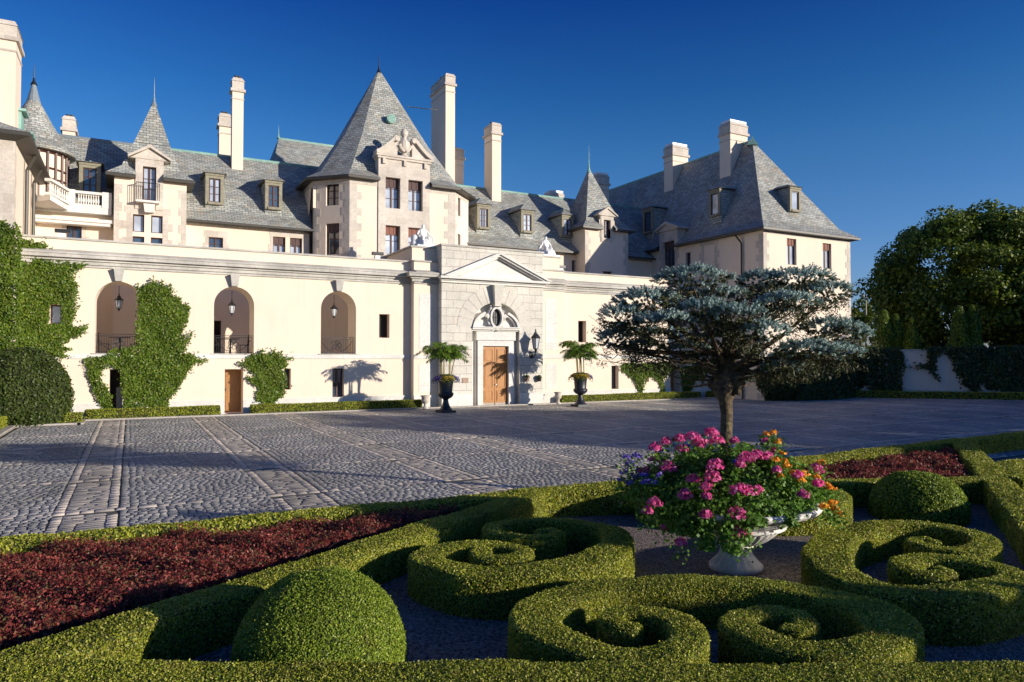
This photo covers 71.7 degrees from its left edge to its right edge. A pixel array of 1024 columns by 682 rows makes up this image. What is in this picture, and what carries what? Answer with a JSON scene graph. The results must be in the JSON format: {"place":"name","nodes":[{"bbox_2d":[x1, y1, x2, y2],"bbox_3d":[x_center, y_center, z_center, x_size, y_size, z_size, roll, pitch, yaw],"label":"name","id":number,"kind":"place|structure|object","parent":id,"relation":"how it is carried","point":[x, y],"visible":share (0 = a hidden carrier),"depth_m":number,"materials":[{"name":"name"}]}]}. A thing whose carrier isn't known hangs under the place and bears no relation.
{"place":"outdoors","nodes":[
{"label":"outdoors","id":0,"kind":"place"},
{"bbox_2d":[0,398,1023,536],"bbox_3d":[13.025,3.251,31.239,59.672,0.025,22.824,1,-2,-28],"label":"cobblestones","id":1,"kind":"structure","parent":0,"point":[364,473],"depth_m":19.77,"materials":[{"name":"grey stone"}]},
{"bbox_2d":[59,412,83,422],"bbox_3d":[-17.344,2.918,26.654,2.120,0.509,0.574,1,-2,-28],"label":"edging hedge","id":2,"kind":"object","parent":1,"relation":"on","point":[72,417],"visible":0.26,"depth_m":26.82,"materials":[{"name":"green plant"}]},
{"bbox_2d":[84,405,220,418],"bbox_3d":[-14.924,2.992,29.665,5.121,0.513,0.612,1,-2,-28],"label":"edging hedge","id":3,"kind":"object","parent":1,"relation":"on","point":[150,412],"visible":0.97,"depth_m":29.42,"materials":[{"name":"green plant"}]},
{"bbox_2d":[249,399,422,412],"bbox_3d":[-8.071,3.072,33.360,8.133,0.528,0.611,1,-2,-28],"label":"edging hedge","id":4,"kind":"object","parent":1,"relation":"on","point":[327,406],"visible":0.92,"depth_m":33.01,"materials":[{"name":"green plant"}]},
{"bbox_2d":[0,397,715,436],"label":"kerb","id":5,"kind":"structure","parent":1,"relation":"on","point":[5,430],"depth_m":31.69,"materials":[{"name":"stone"}]},
{"bbox_2d":[20,234,710,418],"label":"arcade wall","id":6,"kind":"structure","parent":1,"relation":"on","point":[492,308],"depth_m":35.13,"materials":[{"name":"beige paint"}]},
{"bbox_2d":[16,226,88,360],"bbox_3d":[-18.762,-1.569,28.474,3.126,6.240,0.359,1,-2,-28],"label":"ivy","id":7,"kind":"object","parent":6,"relation":"attached to","point":[45,280],"visible":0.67,"depth_m":28.52,"materials":[{"name":"green plant"}]},
{"bbox_2d":[51,305,60,323],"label":"window","id":8,"kind":"structure","parent":6,"relation":"in","point":[55,309],"depth_m":29.07,"materials":[{"name":"grey glass"}]},
{"bbox_2d":[54,228,70,236],"bbox_3d":[-18.509,-4.423,29.218,0.560,0.360,0.240,1,-2,-28],"label":"floodlight","id":9,"kind":"object","parent":6,"relation":"attached to","point":[61,232],"visible":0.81,"depth_m":29.13,"materials":[{"name":"black metal"}]},
{"bbox_2d":[110,369,121,407],"bbox_3d":[-17.030,2.200,30.509,0.469,2.000,0.050,1,-2,-28],"label":"door","id":10,"kind":"structure","parent":6,"relation":"in","point":[115,376],"depth_m":30.45,"materials":[{"name":"black wood"}]},
{"bbox_2d":[114,294,123,310],"bbox_3d":[-16.989,-1.837,30.656,0.391,1.102,0.339,1,-2,-28],"label":"hanging lantern","id":11,"kind":"object","parent":6,"relation":"hanging from","point":[118,299],"visible":1,"depth_m":30.58,"materials":[{"name":"black metal"}]},
{"bbox_2d":[82,275,207,408],"bbox_3d":[-15.480,0.177,30.202,4.835,6.011,0.371,1,-2,-28],"label":"ivy","id":12,"kind":"object","parent":6,"relation":"attached to","point":[175,323],"visible":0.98,"depth_m":30.27,"materials":[{"name":"green plant"}]},
{"bbox_2d":[221,338,235,353],"bbox_3d":[-13.325,0.263,33.545,0.880,0.750,0.867,1,-2,-28],"label":"cafe table","id":13,"kind":"object","parent":6,"relation":"on","point":[229,343],"visible":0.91,"depth_m":33.50,"materials":[{"name":"black metal"}]},
{"bbox_2d":[227,299,235,315],"bbox_3d":[-12.966,-1.750,32.821,0.391,1.172,0.339,1,-2,-28],"label":"hanging lantern","id":14,"kind":"object","parent":6,"relation":"hanging from","point":[231,305],"visible":1,"depth_m":32.74,"materials":[{"name":"white glass"}]},
{"bbox_2d":[225,369,240,411],"bbox_3d":[-12.820,2.265,32.491,0.784,1.965,0.110,1,-2,-28],"label":"door","id":15,"kind":"structure","parent":6,"relation":"in","point":[232,376],"depth_m":32.50,"materials":[{"name":"brown wood"}]},
{"bbox_2d":[240,334,248,353],"bbox_3d":[-12.827,0.157,33.937,0.446,0.980,0.453,1,-2,-28],"label":"iron chair","id":16,"kind":"object","parent":6,"relation":"on","point":[247,345],"visible":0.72,"depth_m":34.03,"materials":[{"name":"black metal"}]},
{"bbox_2d":[238,347,293,403],"bbox_3d":[-11.250,1.744,32.442,2.553,2.968,0.334,1,-2,-28],"label":"ivy","id":17,"kind":"object","parent":6,"relation":"attached to","point":[260,361],"visible":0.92,"depth_m":32.50,"materials":[{"name":"green plant"}]},
{"bbox_2d":[284,369,289,388],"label":"window","id":18,"kind":"structure","parent":6,"relation":"in","point":[287,371],"depth_m":33.37,"materials":[{"name":"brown wood"}]},
{"bbox_2d":[330,303,337,317],"bbox_3d":[-8.801,-1.696,35.063,0.391,1.172,0.339,1,-2,-28],"label":"hanging lantern","id":19,"kind":"object","parent":6,"relation":"hanging from","point":[333,308],"visible":1,"depth_m":34.98,"materials":[{"name":"white glass"}]},
{"bbox_2d":[332,368,341,396],"bbox_3d":[-8.533,2.027,34.476,0.549,1.379,0.090,1,-2,-28],"label":"window","id":20,"kind":"structure","parent":6,"relation":"in","point":[337,373],"depth_m":34.46,"materials":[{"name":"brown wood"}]},
{"bbox_2d":[372,252,383,258],"bbox_3d":[-6.735,-4.271,35.556,0.560,0.360,0.240,1,-2,-28],"label":"floodlight","id":21,"kind":"object","parent":6,"relation":"on","point":[377,255],"visible":0.85,"depth_m":35.45,"materials":[{"name":"white metal"}]},
{"bbox_2d":[379,315,386,337],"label":"window","id":22,"kind":"structure","parent":6,"relation":"in","point":[382,318],"depth_m":35.70,"materials":[{"name":"black glass"}]},
{"bbox_2d":[410,225,434,246],"bbox_3d":[-4.589,-5.436,36.672,1.245,1.225,1.030,1,-2,-28],"label":"seated statue","id":23,"kind":"object","parent":6,"relation":"on","point":[424,239],"visible":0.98,"depth_m":36.53,"materials":[{"name":"white stone"}]},
{"bbox_2d":[483,346,506,404],"bbox_3d":[-0.910,1.834,37.450,1.513,3.125,0.129,1,-2,-28],"label":"double door","id":24,"kind":"structure","parent":6,"relation":"in","point":[494,357],"depth_m":37.49,"materials":[{"name":"brown wood"}]},
{"bbox_2d":[524,375,529,381],"bbox_3d":[0.800,1.974,37.835,0.300,0.368,0.306,1,-2,-28],"label":"wall planter","id":25,"kind":"object","parent":6,"relation":"attached to","point":[527,377],"visible":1,"depth_m":37.74,"materials":[{"name":"brown metal"}]},
{"bbox_2d":[530,329,539,357],"bbox_3d":[1.210,0.146,37.827,0.621,1.570,0.748,1,-2,-28],"label":"wall lantern","id":26,"kind":"object","parent":6,"relation":"attached to","point":[535,340],"depth_m":37.62,"materials":[{"name":"black metal"}]},
{"bbox_2d":[537,237,559,255],"bbox_3d":[1.968,-5.339,40.072,1.145,1.181,0.994,1,-2,-28],"label":"seated statue","id":27,"kind":"object","parent":6,"relation":"on","point":[547,249],"visible":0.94,"depth_m":39.94,"materials":[{"name":"white stone"}]},
{"bbox_2d":[578,321,582,341],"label":"window","id":28,"kind":"structure","parent":6,"relation":"in","point":[580,323],"depth_m":41.34,"materials":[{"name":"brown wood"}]},
{"bbox_2d":[611,366,614,388],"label":"window","id":29,"kind":"structure","parent":6,"relation":"in","point":[612,367],"depth_m":42.32,"materials":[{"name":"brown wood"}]},
{"bbox_2d":[620,362,673,392],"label":"ivy","id":30,"kind":"object","parent":6,"relation":"attached to","point":[640,379],"visible":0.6,"depth_m":42.71,"materials":[{"name":"green plant"}]},
{"bbox_2d":[670,371,673,391],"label":"door","id":31,"kind":"structure","parent":6,"relation":"in","point":[671,378],"depth_m":44.83,"materials":[{"name":"metal"}]},
{"bbox_2d":[681,364,705,391],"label":"ivy","id":32,"kind":"object","parent":6,"relation":"attached to","point":[688,388],"visible":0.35,"depth_m":44.43,"materials":[{"name":"green plant"}]},
{"bbox_2d":[420,395,429,408],"bbox_3d":[-4.262,3.004,34.839,0.480,0.660,0.480,1,-2,-28],"label":"stone urn","id":33,"kind":"object","parent":1,"relation":"on","point":[424,399],"visible":1,"depth_m":34.71,"materials":[{"name":"stone"}]},
{"bbox_2d":[0,19,860,399],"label":"mansion","id":34,"kind":"structure","parent":1,"relation":"on","point":[380,177],"depth_m":40.67,"materials":[{"name":"beige stone"}]},
{"bbox_2d":[0,219,26,348],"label":"ivy","id":35,"kind":"object","parent":34,"relation":"attached to","point":[15,257],"visible":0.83,"depth_m":26.84,"materials":[{"name":"green plant"}]},
{"bbox_2d":[37,148,69,196],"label":"timber windows","id":36,"kind":"structure","parent":34,"relation":"in","point":[67,161],"depth_m":34.65,"materials":[{"name":"brown wood"}]},
{"bbox_2d":[67,226,81,237],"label":"window","id":37,"kind":"structure","parent":34,"relation":"in","point":[76,231],"depth_m":34.39,"materials":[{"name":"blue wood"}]},
{"bbox_2d":[133,215,143,231],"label":"window","id":38,"kind":"structure","parent":34,"relation":"in","point":[138,220],"depth_m":34.98,"materials":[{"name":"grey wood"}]},
{"bbox_2d":[133,237,143,241],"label":"window","id":39,"kind":"structure","parent":34,"relation":"in","point":[135,239],"depth_m":34.96,"materials":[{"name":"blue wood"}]},
{"bbox_2d":[143,167,155,200],"bbox_3d":[-18.019,-7.781,35.237,0.583,1.645,0.090,1,-2,-28],"label":"window","id":40,"kind":"structure","parent":34,"relation":"in","point":[149,174],"depth_m":35.21,"materials":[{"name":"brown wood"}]},
{"bbox_2d":[151,216,161,233],"bbox_3d":[-17.716,-5.783,35.358,0.503,0.868,0.080,1,-2,-28],"label":"window","id":41,"kind":"structure","parent":34,"relation":"in","point":[156,221],"depth_m":35.35,"materials":[{"name":"grey glass"}]},
{"bbox_2d":[151,238,161,243],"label":"window","id":42,"kind":"structure","parent":34,"relation":"in","point":[153,240],"depth_m":35.34,"materials":[{"name":"blue glass"}]},
{"bbox_2d":[209,237,222,247],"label":"window","id":43,"kind":"structure","parent":34,"relation":"in","point":[213,242],"depth_m":37.39,"materials":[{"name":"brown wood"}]},
{"bbox_2d":[214,321,220,351],"bbox_3d":[-15.522,-0.214,37.315,0.350,1.702,0.080,1,-2,-28],"label":"window","id":44,"kind":"structure","parent":34,"relation":"in","point":[217,324],"depth_m":37.33,"materials":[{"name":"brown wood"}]},
{"bbox_2d":[273,237,284,251],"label":"window","id":45,"kind":"structure","parent":34,"relation":"in","point":[278,242],"depth_m":38.85,"materials":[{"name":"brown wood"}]},
{"bbox_2d":[290,238,300,252],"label":"window","id":46,"kind":"structure","parent":34,"relation":"in","point":[295,244],"depth_m":39.28,"materials":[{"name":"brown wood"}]},
{"bbox_2d":[327,224,338,254],"bbox_3d":[-9.783,-5.588,39.007,0.824,1.717,0.130,0,-1,17],"label":"window","id":47,"kind":"structure","parent":34,"relation":"in","point":[332,229],"depth_m":39.01,"materials":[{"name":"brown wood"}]},
{"bbox_2d":[328,184,338,205],"bbox_3d":[-9.794,-8.071,39.090,0.786,1.263,0.090,0,-1,17],"label":"window","id":48,"kind":"structure","parent":34,"relation":"in","point":[333,190],"depth_m":39.08,"materials":[{"name":"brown wood"}]},
{"bbox_2d":[386,178,398,208],"bbox_3d":[-6.812,-8.289,39.978,0.850,1.720,0.130,1,-2,-28],"label":"window","id":49,"kind":"structure","parent":34,"relation":"in","point":[392,185],"depth_m":39.98,"materials":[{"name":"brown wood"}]},
{"bbox_2d":[386,226,398,253],"bbox_3d":[-6.802,-5.638,39.920,0.849,1.625,0.130,1,-2,-28],"label":"window","id":50,"kind":"structure","parent":34,"relation":"in","point":[392,233],"depth_m":39.90,"materials":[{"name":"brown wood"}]},
{"bbox_2d":[408,228,419,245],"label":"window","id":51,"kind":"structure","parent":34,"relation":"in","point":[411,231],"depth_m":40.46,"materials":[{"name":"brown wood"}]},
{"bbox_2d":[408,181,420,210],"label":"window","id":52,"kind":"structure","parent":34,"relation":"in","point":[414,188],"depth_m":40.63,"materials":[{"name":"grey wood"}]},
{"bbox_2d":[604,220,608,237],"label":"window","id":53,"kind":"structure","parent":34,"relation":"in","point":[606,223],"depth_m":47.98,"materials":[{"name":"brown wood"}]},
{"bbox_2d":[665,241,674,271],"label":"window","id":54,"kind":"structure","parent":34,"relation":"in","point":[669,249],"depth_m":49.46,"materials":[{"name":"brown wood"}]},
{"bbox_2d":[688,252,690,266],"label":"window","id":55,"kind":"structure","parent":34,"relation":"in","point":[689,254],"depth_m":47.76,"materials":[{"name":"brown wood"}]},
{"bbox_2d":[787,239,793,264],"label":"window","id":56,"kind":"structure","parent":34,"relation":"in","point":[790,242],"depth_m":43.26,"materials":[{"name":"white wood"}]},
{"bbox_2d":[823,244,828,268],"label":"window","id":57,"kind":"structure","parent":34,"relation":"in","point":[825,246],"depth_m":44.82,"materials":[{"name":"white wood"}]},
{"bbox_2d":[0,431,1023,557],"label":"box hedge","id":58,"kind":"object","parent":1,"relation":"on","point":[986,444],"visible":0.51,"depth_m":9.97,"materials":[{"name":"green plant"}]},
{"bbox_2d":[0,398,1023,533],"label":"pale paving courses","id":59,"kind":"object","parent":1,"relation":"on","point":[60,510],"visible":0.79,"depth_m":19.60,"materials":[{"name":"grey stone"}]},
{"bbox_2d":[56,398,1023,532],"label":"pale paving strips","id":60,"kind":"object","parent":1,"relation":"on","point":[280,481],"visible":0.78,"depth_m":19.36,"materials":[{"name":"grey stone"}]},
{"bbox_2d":[435,379,455,412],"bbox_3d":[-3.041,2.489,32.555,0.800,1.580,0.800,1,-2,-28],"label":"black urn","id":61,"kind":"object","parent":60,"relation":"on","point":[445,393],"visible":0.88,"depth_m":32.31,"materials":[{"name":"metal"}]},
{"bbox_2d":[414,342,469,374],"bbox_3d":[-3.101,0.901,32.657,2.657,1.767,2.263,1,-2,-28],"label":"potted palm","id":62,"kind":"object","parent":61,"relation":"in","point":[449,352],"visible":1,"depth_m":32.14,"materials":[{"name":"plant"}]},
{"bbox_2d":[431,374,459,384],"bbox_3d":[-2.978,1.742,32.569,1.367,0.495,1.322,1,-2,-28],"label":"flower ring","id":63,"kind":"object","parent":61,"relation":"in","point":[443,377],"visible":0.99,"depth_m":32.19,"materials":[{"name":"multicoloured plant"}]},
{"bbox_2d":[554,392,561,403],"bbox_3d":[2.501,3.091,38.480,0.480,0.660,0.480,1,-2,-28],"label":"stone urn","id":64,"kind":"object","parent":1,"relation":"on","point":[558,395],"visible":1,"depth_m":38.34,"materials":[{"name":"stone"}]},
{"bbox_2d":[571,376,589,406],"bbox_3d":[3.522,2.584,36.542,0.800,1.580,0.800,1,-2,-28],"label":"black urn","id":65,"kind":"object","parent":1,"relation":"on","point":[579,389],"visible":0.8,"depth_m":36.29,"materials":[{"name":"metal"}]},
{"bbox_2d":[558,340,601,372],"bbox_3d":[3.515,0.907,36.607,2.543,1.944,2.225,1,-2,-28],"label":"potted palm","id":66,"kind":"object","parent":65,"relation":"in","point":[576,350],"visible":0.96,"depth_m":36.36,"materials":[{"name":"plant"}]},
{"bbox_2d":[568,372,592,381],"bbox_3d":[3.560,1.881,36.602,1.358,0.612,1.335,1,-2,-28],"label":"flower ring","id":67,"kind":"object","parent":65,"relation":"in","point":[576,375],"visible":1,"depth_m":36.17,"materials":[{"name":"yellow plant"}]},
{"bbox_2d":[559,391,700,401],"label":"edging hedge","id":68,"kind":"object","parent":1,"relation":"on","point":[630,396],"visible":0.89,"depth_m":41.22,"materials":[{"name":"green plant"}]},
{"bbox_2d":[705,391,715,396],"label":"edging hedge","id":69,"kind":"object","parent":1,"relation":"on","point":[709,393],"visible":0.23,"depth_m":44.17,"materials":[{"name":"green plant"}]},
{"bbox_2d":[754,353,802,400],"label":"dark shrub","id":70,"kind":"object","parent":1,"relation":"on","point":[778,393],"visible":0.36,"depth_m":41.19,"materials":[{"name":"green plant"}]},
{"bbox_2d":[790,352,855,400],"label":"tall hedge","id":71,"kind":"object","parent":1,"relation":"on","point":[833,388],"visible":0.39,"depth_m":42.22,"materials":[{"name":"green plant"}]},
{"bbox_2d":[872,310,895,348],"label":"arborvitae","id":72,"kind":"object","parent":1,"relation":"on","point":[884,326],"visible":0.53,"depth_m":53.66,"materials":[{"name":"green plant"}]},
{"bbox_2d":[887,313,903,348],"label":"arborvitae","id":73,"kind":"object","parent":1,"relation":"on","point":[896,324],"visible":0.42,"depth_m":53.73,"materials":[{"name":"green plant"}]},
{"bbox_2d":[901,319,921,348],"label":"arborvitae","id":74,"kind":"object","parent":1,"relation":"on","point":[911,339],"visible":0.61,"depth_m":52.75,"materials":[{"name":"green plant"}]},
{"bbox_2d":[855,349,1023,392],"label":"boundary wall","id":75,"kind":"structure","parent":1,"relation":"on","point":[915,380],"depth_m":44.94,"materials":[{"name":"paint"}]},
{"bbox_2d":[853,345,907,390],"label":"ivy","id":76,"kind":"object","parent":75,"relation":"attached to","point":[873,360],"visible":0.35,"depth_m":45.59,"materials":[{"name":"green plant"}]},
{"bbox_2d":[909,344,1023,391],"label":"ivy","id":77,"kind":"object","parent":75,"relation":"attached to","point":[1001,370],"visible":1,"depth_m":43.92,"materials":[{"name":"green plant"}]},
{"bbox_2d":[855,390,1023,399],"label":"edging hedge","id":78,"kind":"object","parent":1,"relation":"on","point":[946,395],"visible":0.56,"depth_m":43.41,"materials":[{"name":"green plant"}]},
{"bbox_2d":[946,306,972,348],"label":"arborvitae","id":79,"kind":"object","parent":1,"relation":"on","point":[959,321],"visible":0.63,"depth_m":51.71,"materials":[{"name":"green plant"}]},
{"bbox_2d":[962,304,985,348],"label":"arborvitae","id":80,"kind":"object","parent":1,"relation":"on","point":[973,323],"visible":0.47,"depth_m":51.69,"materials":[{"name":"green plant"}]},
{"bbox_2d":[0,0,1023,347],"label":"sky","id":81,"kind":"structure","parent":0,"point":[885,114],"materials":[{"name":"blue"}]},
{"bbox_2d":[187,457,1023,664],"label":"gravel bed","id":82,"kind":"object","parent":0,"point":[432,634],"depth_m":7.48,"materials":[{"name":"grey gravel"}]},
{"bbox_2d":[0,503,458,651],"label":"barberry bed","id":83,"kind":"object","parent":82,"relation":"on","point":[54,588],"visible":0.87,"depth_m":7.31,"materials":[{"name":"red plant"}]},
{"bbox_2d":[0,486,551,669],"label":"box hedge","id":84,"kind":"object","parent":82,"relation":"on","point":[186,626],"visible":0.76,"depth_m":6.20,"materials":[{"name":"green plant"}]},
{"bbox_2d":[230,566,408,663],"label":"round bush","id":85,"kind":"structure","parent":82,"relation":"on","point":[329,613],"depth_m":5.26,"materials":[{"name":"green plant"}]},
{"bbox_2d":[0,656,1023,681],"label":"box hedge","id":86,"kind":"object","parent":82,"relation":"on","point":[153,670],"visible":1,"depth_m":4.73,"materials":[{"name":"green plant"}]},
{"bbox_2d":[406,517,635,620],"bbox_3d":[0.285,2.473,7.997,2.100,0.466,2.830,-1,-2,32],"label":"box scroll","id":87,"kind":"object","parent":82,"relation":"on","point":[500,569],"visible":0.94,"depth_m":7.37,"materials":[{"name":"green plant"}]},
{"bbox_2d":[505,572,926,665],"bbox_3d":[1.612,2.424,5.891,3.339,0.458,2.025,0,-1,-3],"label":"box scroll","id":88,"kind":"object","parent":82,"relation":"on","point":[675,617],"visible":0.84,"depth_m":5.71,"materials":[{"name":"green plant"}]},
{"bbox_2d":[582,261,885,454],"bbox_3d":[3.842,0.714,12.535,5.218,4.182,3.486,1,-2,-28],"label":"blue spruce","id":89,"kind":"object","parent":82,"relation":"on","point":[726,382],"visible":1,"depth_m":12.03,"materials":[{"name":"green plant"}]},
{"bbox_2d":[634,488,852,535],"bbox_3d":[3.577,2.547,10.923,3.343,0.466,2.023,0,-1,-2],"label":"box scroll","id":90,"kind":"object","parent":82,"relation":"on","point":[811,527],"visible":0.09,"depth_m":10.13,"materials":[{"name":"green plant"}]},
{"bbox_2d":[665,490,822,575],"bbox_3d":[2.664,2.297,8.444,1.913,0.810,1.913,1,-2,-28],"label":"stone basin","id":91,"kind":"object","parent":82,"relation":"on","point":[722,563],"visible":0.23,"depth_m":8.15,"materials":[{"name":"white stone"}]},
{"bbox_2d":[610,427,852,563],"bbox_3d":[2.526,1.752,8.350,2.670,1.472,2.436,1,-2,-28],"label":"flower display","id":92,"kind":"object","parent":91,"relation":"in","point":[736,483],"visible":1,"depth_m":7.88,"materials":[{"name":"multicoloured plant"}]},
{"bbox_2d":[546,475,1000,516],"bbox_3d":[4.502,2.569,11.883,8.038,0.472,0.530,0,-1,-8],"label":"box hedge","id":93,"kind":"object","parent":82,"relation":"on","point":[599,501],"visible":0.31,"depth_m":11.31,"materials":[{"name":"green plant"}]},
{"bbox_2d":[800,446,970,479],"bbox_3d":[7.053,2.598,13.473,9.430,0.521,2.493,1,-2,-32],"label":"barberry bed","id":94,"kind":"object","parent":82,"relation":"on","point":[945,461],"visible":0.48,"depth_m":14.05,"materials":[{"name":"red plant"}]},
{"bbox_2d":[800,519,1023,646],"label":"box scroll","id":95,"kind":"object","parent":82,"relation":"on","point":[950,585],"visible":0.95,"depth_m":6.98,"materials":[{"name":"green plant"}]},
{"bbox_2d":[867,470,971,525],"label":"round bush","id":96,"kind":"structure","parent":82,"relation":"on","point":[915,495],"depth_m":10.73,"materials":[{"name":"green plant"}]},
{"bbox_2d":[952,438,1023,565],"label":"box hedge","id":97,"kind":"object","parent":82,"relation":"on","point":[1003,500],"visible":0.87,"depth_m":11.15,"materials":[{"name":"green plant"}]},
{"bbox_2d":[995,458,1023,474],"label":"box scroll","id":98,"kind":"object","parent":82,"relation":"on","point":[1012,466],"visible":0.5,"depth_m":14.15,"materials":[{"name":"green plant"}]},
{"bbox_2d":[1006,474,1023,489],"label":"box hedge","id":99,"kind":"object","parent":82,"relation":"on","point":[1018,479],"visible":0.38,"depth_m":12.38,"materials":[{"name":"green plant"}]},
{"label":"ground","id":100,"kind":"structure","parent":0,"visible":0},
{"bbox_2d":[0,416,7,429],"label":"edging hedge","id":101,"kind":"object","parent":100,"relation":"on","point":[3,422],"visible":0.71,"depth_m":24.87,"materials":[{"name":"green plant"}]},
{"bbox_2d":[0,346,75,426],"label":"round shrub","id":102,"kind":"object","parent":100,"relation":"on","point":[36,388],"visible":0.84,"depth_m":25.94,"materials":[{"name":"green plant"}]},
{"bbox_2d":[859,295,866,345],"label":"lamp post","id":103,"kind":"object","parent":100,"relation":"on","point":[865,314],"visible":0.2,"depth_m":80.06,"materials":[{"name":"grey metal"}]},
{"bbox_2d":[851,297,878,348],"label":"broadleaf tree","id":104,"kind":"object","parent":100,"relation":"on","point":[864,318],"visible":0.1,"depth_m":81.01,"materials":[{"name":"green plant"}]},
{"bbox_2d":[856,290,873,344],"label":"broadleaf tree","id":105,"kind":"object","parent":100,"relation":"on","point":[863,323],"visible":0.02,"depth_m":90.12,"materials":[{"name":"green plant"}]},
{"bbox_2d":[854,198,1023,348],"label":"broadleaf tree","id":106,"kind":"object","parent":100,"relation":"on","point":[899,270],"visible":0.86,"depth_m":62.28,"materials":[{"name":"green plant"}]},
{"bbox_2d":[980,248,1023,348],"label":"broadleaf tree","id":107,"kind":"object","parent":100,"relation":"on","point":[1000,342],"visible":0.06,"depth_m":62.37,"materials":[{"name":"green plant"}]}
]}

